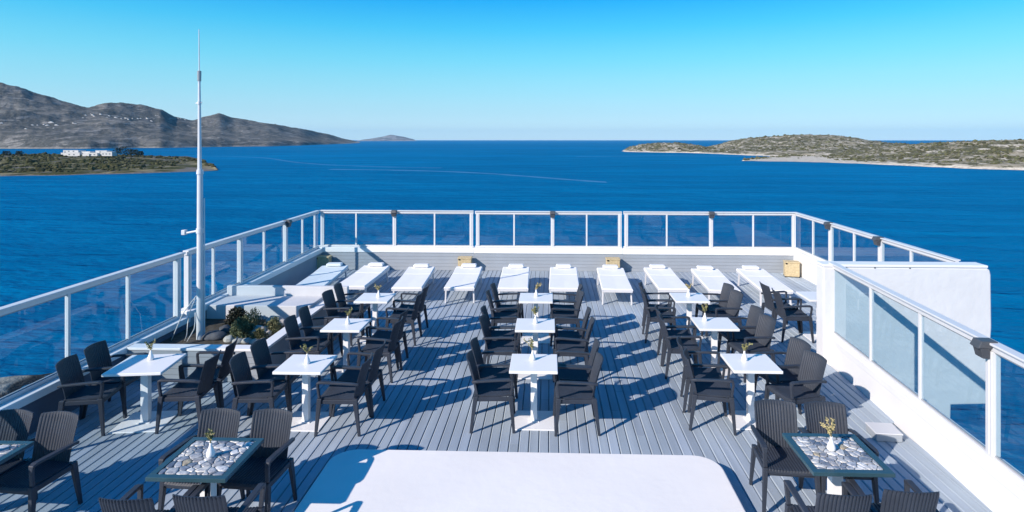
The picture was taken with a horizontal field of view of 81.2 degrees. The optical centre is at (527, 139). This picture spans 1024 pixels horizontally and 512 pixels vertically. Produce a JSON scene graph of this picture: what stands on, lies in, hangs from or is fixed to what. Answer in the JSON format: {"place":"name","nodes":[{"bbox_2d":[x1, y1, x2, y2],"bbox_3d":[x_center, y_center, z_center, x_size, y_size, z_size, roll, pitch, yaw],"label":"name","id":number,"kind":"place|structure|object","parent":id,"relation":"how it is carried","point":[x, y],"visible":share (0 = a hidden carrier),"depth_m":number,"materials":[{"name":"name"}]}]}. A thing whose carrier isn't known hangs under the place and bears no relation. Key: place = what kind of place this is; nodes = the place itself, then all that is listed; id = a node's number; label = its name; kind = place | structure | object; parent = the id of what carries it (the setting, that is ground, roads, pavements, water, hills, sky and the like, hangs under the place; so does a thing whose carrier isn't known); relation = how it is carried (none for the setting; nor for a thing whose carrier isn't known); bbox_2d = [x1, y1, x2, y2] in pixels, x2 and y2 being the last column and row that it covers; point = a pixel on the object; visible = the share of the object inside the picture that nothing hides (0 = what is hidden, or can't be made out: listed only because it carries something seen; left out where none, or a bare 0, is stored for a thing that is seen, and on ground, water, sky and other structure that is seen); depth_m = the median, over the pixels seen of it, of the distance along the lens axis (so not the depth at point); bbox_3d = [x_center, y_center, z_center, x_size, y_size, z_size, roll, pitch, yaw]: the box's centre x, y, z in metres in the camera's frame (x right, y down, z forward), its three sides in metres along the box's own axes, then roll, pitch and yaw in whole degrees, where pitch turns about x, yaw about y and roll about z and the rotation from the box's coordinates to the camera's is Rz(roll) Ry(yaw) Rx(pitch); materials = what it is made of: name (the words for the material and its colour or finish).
{"place":"outdoors","nodes":[
{"label":"outdoors","id":0,"kind":"place"},
{"bbox_2d":[0,372,54,397],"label":"ground","id":1,"kind":"structure","parent":0,"point":[9,384],"depth_m":60.76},
{"bbox_3d":[0.266,8.125,9.046,13.100,8.950,15.300,0,0,2],"label":"building","id":2,"kind":"object","parent":1,"relation":"on","visible":0},
{"bbox_2d":[0,316,189,435],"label":"parapet wall","id":3,"kind":"structure","parent":2,"relation":"on","point":[48,396],"depth_m":7.66,"materials":[{"name":"paint"}]},
{"bbox_2d":[0,252,185,404],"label":"glass railing","id":4,"kind":"object","parent":3,"relation":"on","point":[67,292],"visible":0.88,"depth_m":8.53,"materials":[{"name":"white metal"}]},
{"bbox_2d":[181,248,322,326],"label":"parapet wall","id":5,"kind":"structure","parent":2,"relation":"on","point":[296,270],"depth_m":14.34,"materials":[{"name":"grey"}]},
{"bbox_2d":[183,210,319,309],"bbox_3d":[-5.916,2.488,13.644,0.213,1.060,6.102,0,0,2],"label":"glass railing","id":6,"kind":"object","parent":5,"relation":"on","point":[286,223],"visible":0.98,"depth_m":12.44,"materials":[{"name":"white metal"}]},
{"bbox_2d":[313,245,474,270],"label":"parapet wall","id":7,"kind":"structure","parent":2,"relation":"on","point":[405,258],"depth_m":16.54,"materials":[{"name":"white paint"}]},
{"bbox_2d":[320,210,473,246],"bbox_3d":[-3.667,2.473,16.627,4.309,1.030,0.213,0,0,2],"label":"glass railing","id":8,"kind":"object","parent":7,"relation":"on","point":[393,213],"visible":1,"depth_m":16.65,"materials":[{"name":"white metal"}]},
{"bbox_2d":[0,269,991,511],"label":"deck","id":9,"kind":"structure","parent":2,"relation":"on","point":[427,403],"depth_m":7.83,"materials":[{"name":"wood"}]},
{"bbox_2d":[0,440,33,464],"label":"pebble table","id":10,"kind":"object","parent":9,"relation":"on","point":[9,450],"visible":1,"depth_m":5.53,"materials":[{"name":"teal paint"}]},
{"bbox_2d":[0,409,33,476],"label":"armchair","id":11,"kind":"object","parent":9,"relation":"on","point":[15,424],"visible":0.66,"depth_m":5.99,"materials":[{"name":"grey plastic"}]},
{"bbox_2d":[0,411,82,511],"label":"armchair","id":12,"kind":"object","parent":9,"relation":"on","point":[48,462],"visible":1,"depth_m":5.85,"materials":[{"name":"wicker"}]},
{"bbox_2d":[55,354,126,435],"bbox_3d":[-5.494,3.165,7.474,0.627,0.868,0.545,0,0,-8],"label":"armchair","id":13,"kind":"object","parent":9,"relation":"on","point":[76,388],"visible":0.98,"depth_m":7.41,"materials":[{"name":"grey plastic"}]},
{"bbox_2d":[82,340,148,418],"bbox_3d":[-5.520,3.165,7.975,0.627,0.868,0.545,0,0,-2],"label":"armchair","id":14,"kind":"object","parent":9,"relation":"on","point":[97,354],"visible":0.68,"depth_m":7.93,"materials":[{"name":"grey plastic"}]},
{"bbox_2d":[101,353,186,433],"bbox_3d":[-4.868,3.224,7.612,0.690,0.750,0.660,0,0,-5],"label":"table","id":15,"kind":"object","parent":9,"relation":"on","point":[143,420],"visible":0.96,"depth_m":7.57,"materials":[{"name":"white paint"}]},
{"bbox_2d":[98,484,198,511],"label":"armchair","id":16,"kind":"object","parent":9,"relation":"on","point":[125,504],"visible":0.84,"depth_m":4.56,"materials":[{"name":"wicker"}]},
{"bbox_2d":[155,350,220,433],"bbox_3d":[-4.261,3.165,7.584,0.627,0.868,0.545,0,0,-3],"label":"armchair","id":17,"kind":"object","parent":9,"relation":"on","point":[196,391],"visible":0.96,"depth_m":7.43,"materials":[{"name":"grey plastic"}]},
{"bbox_2d":[158,408,244,509],"bbox_3d":[-3.120,3.165,5.776,0.545,0.868,0.627,0,0,5],"label":"armchair","id":18,"kind":"object","parent":9,"relation":"on","point":[222,422],"visible":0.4,"depth_m":6.00,"materials":[{"name":"wicker"}]},
{"bbox_2d":[145,437,263,496],"bbox_3d":[-2.874,3.224,5.372,0.690,0.750,0.690,0,0,2],"label":"pebble table","id":19,"kind":"object","parent":9,"relation":"on","point":[189,461],"visible":0.94,"depth_m":5.31,"materials":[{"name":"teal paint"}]},
{"bbox_2d":[178,337,237,415],"bbox_3d":[-4.274,3.165,8.076,0.627,0.868,0.545,0,0,-8],"label":"armchair","id":20,"kind":"object","parent":9,"relation":"on","point":[223,371],"visible":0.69,"depth_m":7.98,"materials":[{"name":"grey plastic"}]},
{"bbox_2d":[172,482,265,511],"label":"armchair","id":21,"kind":"object","parent":9,"relation":"on","point":[192,502],"visible":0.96,"depth_m":4.62,"materials":[{"name":"wicker"}]},
{"bbox_2d":[126,300,326,381],"bbox_3d":[-4.904,3.350,10.272,2.118,0.500,2.810,0,0,2],"label":"planter","id":22,"kind":"object","parent":9,"relation":"on","point":[193,346],"visible":0.21,"depth_m":9.04,"materials":[{"name":"grey"}]},
{"bbox_2d":[181,41,204,339],"bbox_3d":[-5.543,0.735,9.904,0.366,5.130,0.120,0,0,2],"label":"mast","id":23,"kind":"object","parent":22,"relation":"on","point":[200,301],"visible":0.96,"depth_m":9.87,"materials":[{"name":"metal"}]},
{"bbox_2d":[229,315,256,337],"bbox_3d":[-4.775,3.123,9.981,0.469,0.402,0.451,0,0,-41],"label":"shrub","id":24,"kind":"object","parent":22,"relation":"on","point":[242,327],"visible":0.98,"depth_m":9.90,"materials":[{"name":"green plant"}]},
{"bbox_2d":[217,408,296,511],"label":"armchair","id":25,"kind":"object","parent":9,"relation":"on","point":[268,462],"visible":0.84,"depth_m":5.91,"materials":[{"name":"wicker"}]},
{"bbox_2d":[229,351,289,415],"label":"armchair","id":26,"kind":"object","parent":9,"relation":"on","point":[250,390],"visible":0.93,"depth_m":7.53,"materials":[{"name":"grey plastic"}]},
{"bbox_2d":[207,285,348,318],"bbox_3d":[-4.723,3.232,11.373,2.395,0.735,0.798,0,0,2],"label":"masonry bench","id":27,"kind":"object","parent":9,"relation":"on","point":[282,301],"visible":0.45,"depth_m":11.40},
{"bbox_2d":[250,338,305,414],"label":"armchair","id":28,"kind":"object","parent":9,"relation":"on","point":[260,352],"visible":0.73,"depth_m":8.05,"materials":[{"name":"grey plastic"}]},
{"bbox_2d":[272,354,337,431],"bbox_3d":[-2.829,3.224,7.622,0.600,0.750,0.600,0,0,2],"label":"table","id":29,"kind":"object","parent":9,"relation":"on","point":[303,420],"visible":0.91,"depth_m":7.58,"materials":[{"name":"white paint"}]},
{"bbox_2d":[283,315,331,380],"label":"armchair","id":30,"kind":"object","parent":9,"relation":"on","point":[294,338],"visible":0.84,"depth_m":9.18,"materials":[{"name":"grey plastic"}]},
{"bbox_2d":[298,305,342,365],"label":"armchair","id":31,"kind":"object","parent":9,"relation":"on","point":[306,319],"visible":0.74,"depth_m":9.72,"materials":[{"name":"grey plastic"}]},
{"bbox_2d":[297,262,347,285],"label":"sun lounger","id":32,"kind":"object","parent":9,"relation":"on","point":[329,273],"visible":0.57,"depth_m":14.31,"materials":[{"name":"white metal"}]},
{"bbox_2d":[322,289,362,345],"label":"armchair","id":33,"kind":"object","parent":9,"relation":"on","point":[331,308],"visible":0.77,"depth_m":10.77,"materials":[{"name":"grey plastic"}]},
{"bbox_2d":[314,352,372,436],"bbox_3d":[-2.276,3.165,7.504,0.627,0.868,0.545,0,0,1],"label":"armchair","id":34,"kind":"object","parent":9,"relation":"on","point":[336,392],"visible":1,"depth_m":7.34,"materials":[{"name":"grey plastic"}]},
{"bbox_2d":[320,318,370,378],"bbox_3d":[-2.803,3.224,9.226,0.600,0.750,0.600,0,0,2],"label":"table","id":35,"kind":"object","parent":9,"relation":"on","point":[336,325],"visible":0.63,"depth_m":9.19,"materials":[{"name":"white paint"}]},
{"bbox_2d":[334,283,371,334],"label":"armchair","id":36,"kind":"object","parent":9,"relation":"on","point":[339,291],"visible":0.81,"depth_m":11.32,"materials":[{"name":"grey plastic"}]},
{"bbox_2d":[331,340,385,417],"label":"armchair","id":37,"kind":"object","parent":9,"relation":"on","point":[374,373],"visible":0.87,"depth_m":7.91,"materials":[{"name":"grey plastic"}]},
{"bbox_2d":[340,262,389,291],"bbox_3d":[-3.888,3.361,14.218,0.670,0.475,2.065,0,0,3],"label":"sun lounger","id":38,"kind":"object","parent":9,"relation":"on","point":[364,277],"visible":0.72,"depth_m":14.19,"materials":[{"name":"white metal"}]},
{"bbox_2d":[354,293,395,342],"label":"table","id":39,"kind":"object","parent":9,"relation":"on","point":[373,299],"visible":0.59,"depth_m":10.77,"materials":[{"name":"white paint"}]},
{"bbox_2d":[357,316,402,382],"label":"armchair","id":40,"kind":"object","parent":9,"relation":"on","point":[392,344],"visible":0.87,"depth_m":8.97,"materials":[{"name":"grey plastic"}]},
{"bbox_2d":[364,307,408,369],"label":"armchair","id":41,"kind":"object","parent":9,"relation":"on","point":[378,333],"visible":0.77,"depth_m":9.62,"materials":[{"name":"grey plastic"}]},
{"bbox_2d":[385,290,422,345],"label":"armchair","id":42,"kind":"object","parent":9,"relation":"on","point":[413,316],"visible":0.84,"depth_m":10.56,"materials":[{"name":"grey plastic"}]},
{"bbox_2d":[395,283,428,328],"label":"armchair","id":43,"kind":"object","parent":9,"relation":"on","point":[422,306],"visible":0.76,"depth_m":11.24,"materials":[{"name":"grey plastic"}]},
{"bbox_2d":[391,263,434,302],"bbox_3d":[-2.666,3.361,14.081,0.670,0.475,2.065,0,0,-1],"label":"sun lounger","id":44,"kind":"object","parent":9,"relation":"on","point":[416,277],"visible":0.93,"depth_m":13.91,"materials":[{"name":"white metal"}]},
{"bbox_2d":[444,263,482,302],"bbox_3d":[-1.494,3.361,14.102,0.670,0.475,2.065,0,0,1],"label":"sun lounger","id":45,"kind":"object","parent":9,"relation":"on","point":[465,276],"visible":1,"depth_m":13.90,"materials":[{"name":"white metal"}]},
{"bbox_2d":[466,350,514,432],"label":"armchair","id":46,"kind":"object","parent":9,"relation":"on","point":[498,389],"visible":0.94,"depth_m":7.41,"materials":[{"name":"grey plastic"}]},
{"bbox_2d":[470,337,517,403],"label":"armchair","id":47,"kind":"object","parent":9,"relation":"on","point":[501,371],"visible":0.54,"depth_m":8.17,"materials":[{"name":"grey plastic"}]},
{"bbox_2d":[480,305,517,353],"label":"armchair","id":48,"kind":"object","parent":9,"relation":"on","point":[503,333],"visible":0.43,"depth_m":9.77,"materials":[{"name":"grey plastic"}]},
{"bbox_2d":[479,314,520,381],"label":"armchair","id":49,"kind":"object","parent":9,"relation":"on","point":[492,345],"visible":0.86,"depth_m":9.19,"materials":[{"name":"grey plastic"}]},
{"bbox_2d":[485,290,520,344],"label":"armchair","id":50,"kind":"object","parent":9,"relation":"on","point":[493,309],"visible":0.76,"depth_m":10.62,"materials":[{"name":"grey plastic"}]},
{"bbox_2d":[490,283,523,335],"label":"armchair","id":51,"kind":"object","parent":9,"relation":"on","point":[496,296],"visible":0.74,"depth_m":11.33,"materials":[{"name":"grey plastic"}]},
{"bbox_2d":[498,264,529,303],"bbox_3d":[-0.311,3.361,14.045,0.670,0.475,2.065,0,0,1],"label":"sun lounger","id":52,"kind":"object","parent":9,"relation":"on","point":[514,278],"visible":0.94,"depth_m":13.81,"materials":[{"name":"white metal"}]},
{"bbox_2d":[294,449,745,511],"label":"platform","id":53,"kind":"structure","parent":9,"relation":"on","point":[365,480],"depth_m":5.99,"materials":[{"name":"paint"}]},
{"bbox_2d":[509,354,557,430],"bbox_3d":[0.076,3.224,7.648,0.600,0.750,0.600,0,0,2],"label":"table","id":54,"kind":"object","parent":9,"relation":"on","point":[533,419],"visible":0.88,"depth_m":7.61,"materials":[{"name":"white paint"}]},
{"bbox_2d":[515,318,554,379],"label":"table","id":55,"kind":"object","parent":9,"relation":"on","point":[527,325],"visible":0.52,"depth_m":9.12,"materials":[{"name":"white paint"}]},
{"bbox_2d":[519,293,552,343],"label":"table","id":56,"kind":"object","parent":9,"relation":"on","point":[541,298],"visible":0.76,"depth_m":10.77,"materials":[{"name":"white paint"}]},
{"bbox_2d":[549,264,578,292],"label":"sun lounger","id":57,"kind":"object","parent":9,"relation":"on","point":[563,277],"visible":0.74,"depth_m":13.81,"materials":[{"name":"white metal"}]},
{"bbox_2d":[549,290,584,345],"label":"armchair","id":58,"kind":"object","parent":9,"relation":"on","point":[575,314],"visible":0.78,"depth_m":10.63,"materials":[{"name":"grey plastic"}]},
{"bbox_2d":[553,306,590,364],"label":"armchair","id":59,"kind":"object","parent":9,"relation":"on","point":[574,334],"visible":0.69,"depth_m":9.70,"materials":[{"name":"grey plastic"}]},
{"bbox_2d":[553,316,594,381],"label":"armchair","id":60,"kind":"object","parent":9,"relation":"on","point":[582,346],"visible":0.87,"depth_m":9.05,"materials":[{"name":"grey plastic"}]},
{"bbox_2d":[554,338,599,414],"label":"armchair","id":61,"kind":"object","parent":9,"relation":"on","point":[573,375],"visible":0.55,"depth_m":8.10,"materials":[{"name":"grey plastic"}]},
{"bbox_2d":[553,352,603,436],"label":"armchair","id":62,"kind":"object","parent":9,"relation":"on","point":[573,392],"visible":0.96,"depth_m":7.39,"materials":[{"name":"grey plastic"}]},
{"bbox_2d":[597,264,632,304],"bbox_3d":[1.996,3.361,13.948,0.670,0.475,2.065,0,0,3],"label":"sun lounger","id":63,"kind":"object","parent":9,"relation":"on","point":[612,278],"visible":1,"depth_m":13.71,"materials":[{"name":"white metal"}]},
{"bbox_2d":[638,282,672,333],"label":"armchair","id":64,"kind":"object","parent":9,"relation":"on","point":[669,304],"visible":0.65,"depth_m":11.16,"materials":[{"name":"grey plastic"}]},
{"bbox_2d":[641,288,675,342],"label":"armchair","id":65,"kind":"object","parent":9,"relation":"on","point":[652,316],"visible":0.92,"depth_m":10.62,"materials":[{"name":"grey plastic"}]},
{"bbox_2d":[644,264,689,303],"bbox_3d":[3.199,3.361,13.974,0.670,0.475,2.065,0,0,2],"label":"sun lounger","id":66,"kind":"object","parent":9,"relation":"on","point":[662,277],"visible":0.84,"depth_m":13.81,"materials":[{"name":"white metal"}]},
{"bbox_2d":[654,304,694,365],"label":"armchair","id":67,"kind":"object","parent":9,"relation":"on","point":[686,332],"visible":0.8,"depth_m":9.74,"materials":[{"name":"grey plastic"}]},
{"bbox_2d":[659,313,701,378],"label":"armchair","id":68,"kind":"object","parent":9,"relation":"on","point":[671,346],"visible":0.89,"depth_m":9.10,"materials":[{"name":"grey plastic"}]},
{"bbox_2d":[669,293,709,342],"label":"table","id":69,"kind":"object","parent":9,"relation":"on","point":[691,299],"visible":0.54,"depth_m":10.79,"materials":[{"name":"white paint"}]},
{"bbox_2d":[676,336,726,416],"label":"armchair","id":70,"kind":"object","parent":9,"relation":"on","point":[700,370],"visible":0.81,"depth_m":8.04,"materials":[{"name":"grey plastic"}]},
{"bbox_2d":[683,348,736,435],"bbox_3d":[2.291,3.165,7.593,0.627,0.868,0.545,0,0,13],"label":"armchair","id":71,"kind":"object","parent":9,"relation":"on","point":[707,389],"visible":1,"depth_m":7.44,"materials":[{"name":"grey plastic"}]},
{"bbox_2d":[694,283,733,336],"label":"armchair","id":72,"kind":"object","parent":9,"relation":"on","point":[725,291],"visible":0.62,"depth_m":11.33,"materials":[{"name":"grey plastic"}]},
{"bbox_2d":[690,317,739,377],"bbox_3d":[2.897,3.224,9.289,0.600,0.750,0.600,0,0,2],"label":"table","id":73,"kind":"object","parent":9,"relation":"on","point":[714,325],"visible":0.56,"depth_m":9.25,"materials":[{"name":"white paint"}]},
{"bbox_2d":[691,265,739,304],"bbox_3d":[4.304,3.361,13.843,0.670,0.475,2.065,0,0,4],"label":"sun lounger","id":74,"kind":"object","parent":9,"relation":"on","point":[710,279],"visible":0.77,"depth_m":13.90,"materials":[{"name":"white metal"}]},
{"bbox_2d":[701,289,743,335],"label":"armchair","id":75,"kind":"object","parent":9,"relation":"on","point":[733,302],"visible":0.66,"depth_m":10.77,"materials":[{"name":"grey plastic"}]},
{"bbox_2d":[718,305,763,353],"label":"armchair","id":76,"kind":"object","parent":9,"relation":"on","point":[752,317],"visible":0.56,"depth_m":9.77,"materials":[{"name":"grey plastic"}]},
{"bbox_2d":[725,313,775,382],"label":"armchair","id":77,"kind":"object","parent":9,"relation":"on","point":[763,335],"visible":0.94,"depth_m":9.20,"materials":[{"name":"grey plastic"}]},
{"bbox_2d":[720,354,782,429],"bbox_3d":[2.851,3.224,7.656,0.600,0.750,0.600,0,0,2],"label":"table","id":78,"kind":"object","parent":9,"relation":"on","point":[752,366],"visible":0.81,"depth_m":7.62,"materials":[{"name":"white paint"}]},
{"bbox_2d":[736,265,792,305],"bbox_3d":[5.432,3.361,13.851,0.670,0.475,2.065,0,0,4],"label":"sun lounger","id":79,"kind":"object","parent":9,"relation":"on","point":[753,275],"visible":0.86,"depth_m":13.81,"materials":[{"name":"white metal"}]},
{"bbox_2d":[759,281,800,332],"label":"armchair","id":80,"kind":"object","parent":9,"relation":"on","point":[768,303],"visible":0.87,"depth_m":11.26,"materials":[{"name":"grey plastic"}]},
{"bbox_2d":[753,337,810,399],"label":"armchair","id":81,"kind":"object","parent":9,"relation":"on","point":[796,347],"visible":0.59,"depth_m":8.13,"materials":[{"name":"grey plastic"}]},
{"bbox_2d":[749,399,820,511],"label":"armchair","id":82,"kind":"object","parent":9,"relation":"on","point":[773,452],"visible":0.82,"depth_m":6.15,"materials":[{"name":"wicker"}]},
{"bbox_2d":[772,288,813,342],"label":"armchair","id":83,"kind":"object","parent":9,"relation":"on","point":[800,315],"visible":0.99,"depth_m":10.69,"materials":[{"name":"grey plastic"}]},
{"bbox_2d":[764,350,826,413],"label":"armchair","id":84,"kind":"object","parent":9,"relation":"on","point":[805,387],"visible":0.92,"depth_m":7.55,"materials":[{"name":"grey plastic"}]},
{"bbox_2d":[793,250,820,284],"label":"parapet wall","id":85,"kind":"structure","parent":9,"relation":"on","point":[808,268],"depth_m":15.30,"materials":[{"name":"white paint"}]},
{"bbox_2d":[795,213,960,261],"bbox_3d":[7.148,2.473,13.049,0.213,1.010,6.380,0,0,2],"label":"glass railing","id":86,"kind":"object","parent":85,"relation":"on","point":[879,241],"visible":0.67,"depth_m":13.03,"materials":[{"name":"white metal"}]},
{"bbox_2d":[783,480,871,511],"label":"armchair","id":87,"kind":"object","parent":9,"relation":"on","point":[853,501],"visible":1,"depth_m":4.64,"materials":[{"name":"wicker"}]},
{"bbox_2d":[782,433,894,494],"bbox_3d":[2.803,3.224,5.452,0.690,0.750,0.690,0,0,2],"label":"pebble table","id":88,"kind":"object","parent":9,"relation":"on","point":[852,455],"visible":0.94,"depth_m":5.40,"materials":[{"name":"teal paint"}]},
{"bbox_2d":[800,401,878,502],"bbox_3d":[3.059,3.165,5.936,0.545,0.868,0.627,0,0,3],"label":"armchair","id":89,"kind":"object","parent":9,"relation":"on","point":[817,413],"visible":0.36,"depth_m":6.16,"materials":[{"name":"grey plastic"}]},
{"bbox_2d":[865,422,902,441],"bbox_3d":[4.319,3.549,7.250,0.310,0.100,0.290,0,0,6],"label":"floor box","id":90,"kind":"object","parent":9,"relation":"on","point":[886,432],"visible":1,"depth_m":7.16,"materials":[{"name":"grey"}]},
{"bbox_2d":[845,477,939,511],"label":"armchair","id":91,"kind":"object","parent":9,"relation":"on","point":[916,500],"visible":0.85,"depth_m":4.67,"materials":[{"name":"grey plastic"}]},
{"bbox_2d":[828,335,1023,511],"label":"parapet wall","id":92,"kind":"structure","parent":9,"relation":"on","point":[991,485],"depth_m":6.75,"materials":[{"name":"white paint"}]},
{"bbox_2d":[829,262,1023,485],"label":"glass railing","id":93,"kind":"object","parent":92,"relation":"on","point":[991,352],"visible":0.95,"depth_m":6.32,"materials":[{"name":"white metal"}]},
{"bbox_2d":[474,247,622,271],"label":"parapet wall","id":94,"kind":"structure","parent":2,"relation":"on","point":[539,259],"depth_m":16.40,"materials":[{"name":"white paint"}]},
{"bbox_2d":[475,211,621,247],"bbox_3d":[0.558,2.475,16.479,4.056,1.015,0.213,0,0,2],"label":"glass railing","id":95,"kind":"object","parent":94,"relation":"on","point":[552,214],"visible":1,"depth_m":16.49,"materials":[{"name":"white metal"}]},
{"bbox_2d":[622,247,795,272],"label":"parapet wall","id":96,"kind":"structure","parent":2,"relation":"on","point":[688,259],"depth_m":16.24,"materials":[{"name":"white paint"}]},
{"bbox_2d":[623,211,797,248],"bbox_3d":[4.987,2.470,16.325,4.719,1.015,0.213,0,0,2],"label":"glass railing","id":97,"kind":"object","parent":96,"relation":"on","point":[711,214],"visible":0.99,"depth_m":16.34,"materials":[{"name":"white metal"}]},
{"bbox_2d":[816,261,990,417],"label":"plaster wall","id":98,"kind":"structure","parent":2,"relation":"attached to","point":[954,363],"depth_m":9.57,"materials":[{"name":"white paint"}]},
{"bbox_2d":[0,154,217,175],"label":"headland","id":99,"kind":"structure","parent":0,"point":[189,166],"depth_m":497.08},
{"bbox_2d":[0,152,215,172],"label":"scrub","id":100,"kind":"object","parent":99,"relation":"on","point":[60,166],"visible":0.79,"depth_m":548.38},
{"bbox_2d":[0,82,359,148],"bbox_3d":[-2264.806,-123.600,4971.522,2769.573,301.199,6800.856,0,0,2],"label":"hills","id":101,"kind":"structure","parent":0,"point":[21,109],"depth_m":2217.42,"materials":[{"name":"stone"}]},
{"bbox_2d":[0,140,1023,473],"bbox_3d":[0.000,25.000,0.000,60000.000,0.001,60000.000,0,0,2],"label":"sea","id":102,"kind":"structure","parent":0,"point":[58,232],"depth_m":208.08,"materials":[{"name":"liquid"}]},
{"bbox_2d":[0,0,1023,139],"label":"sky","id":103,"kind":"structure","parent":0,"point":[345,69],"materials":[{"name":"blue"}]},
{"bbox_2d":[623,143,719,152],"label":"island","id":104,"kind":"structure","parent":0,"point":[674,150],"depth_m":1203.14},
{"bbox_2d":[705,134,904,155],"bbox_3d":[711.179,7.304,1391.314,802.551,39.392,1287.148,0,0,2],"label":"island","id":105,"kind":"structure","parent":0,"point":[789,151],"depth_m":1113.93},
{"bbox_2d":[626,134,1023,163],"bbox_3d":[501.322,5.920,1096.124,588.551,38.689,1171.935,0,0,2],"label":"scrub","id":106,"kind":"object","parent":105,"relation":"on","point":[993,150],"visible":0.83,"depth_m":750.02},
{"bbox_2d":[742,140,1023,169],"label":"island","id":107,"kind":"structure","parent":0,"point":[1003,165],"depth_m":652.52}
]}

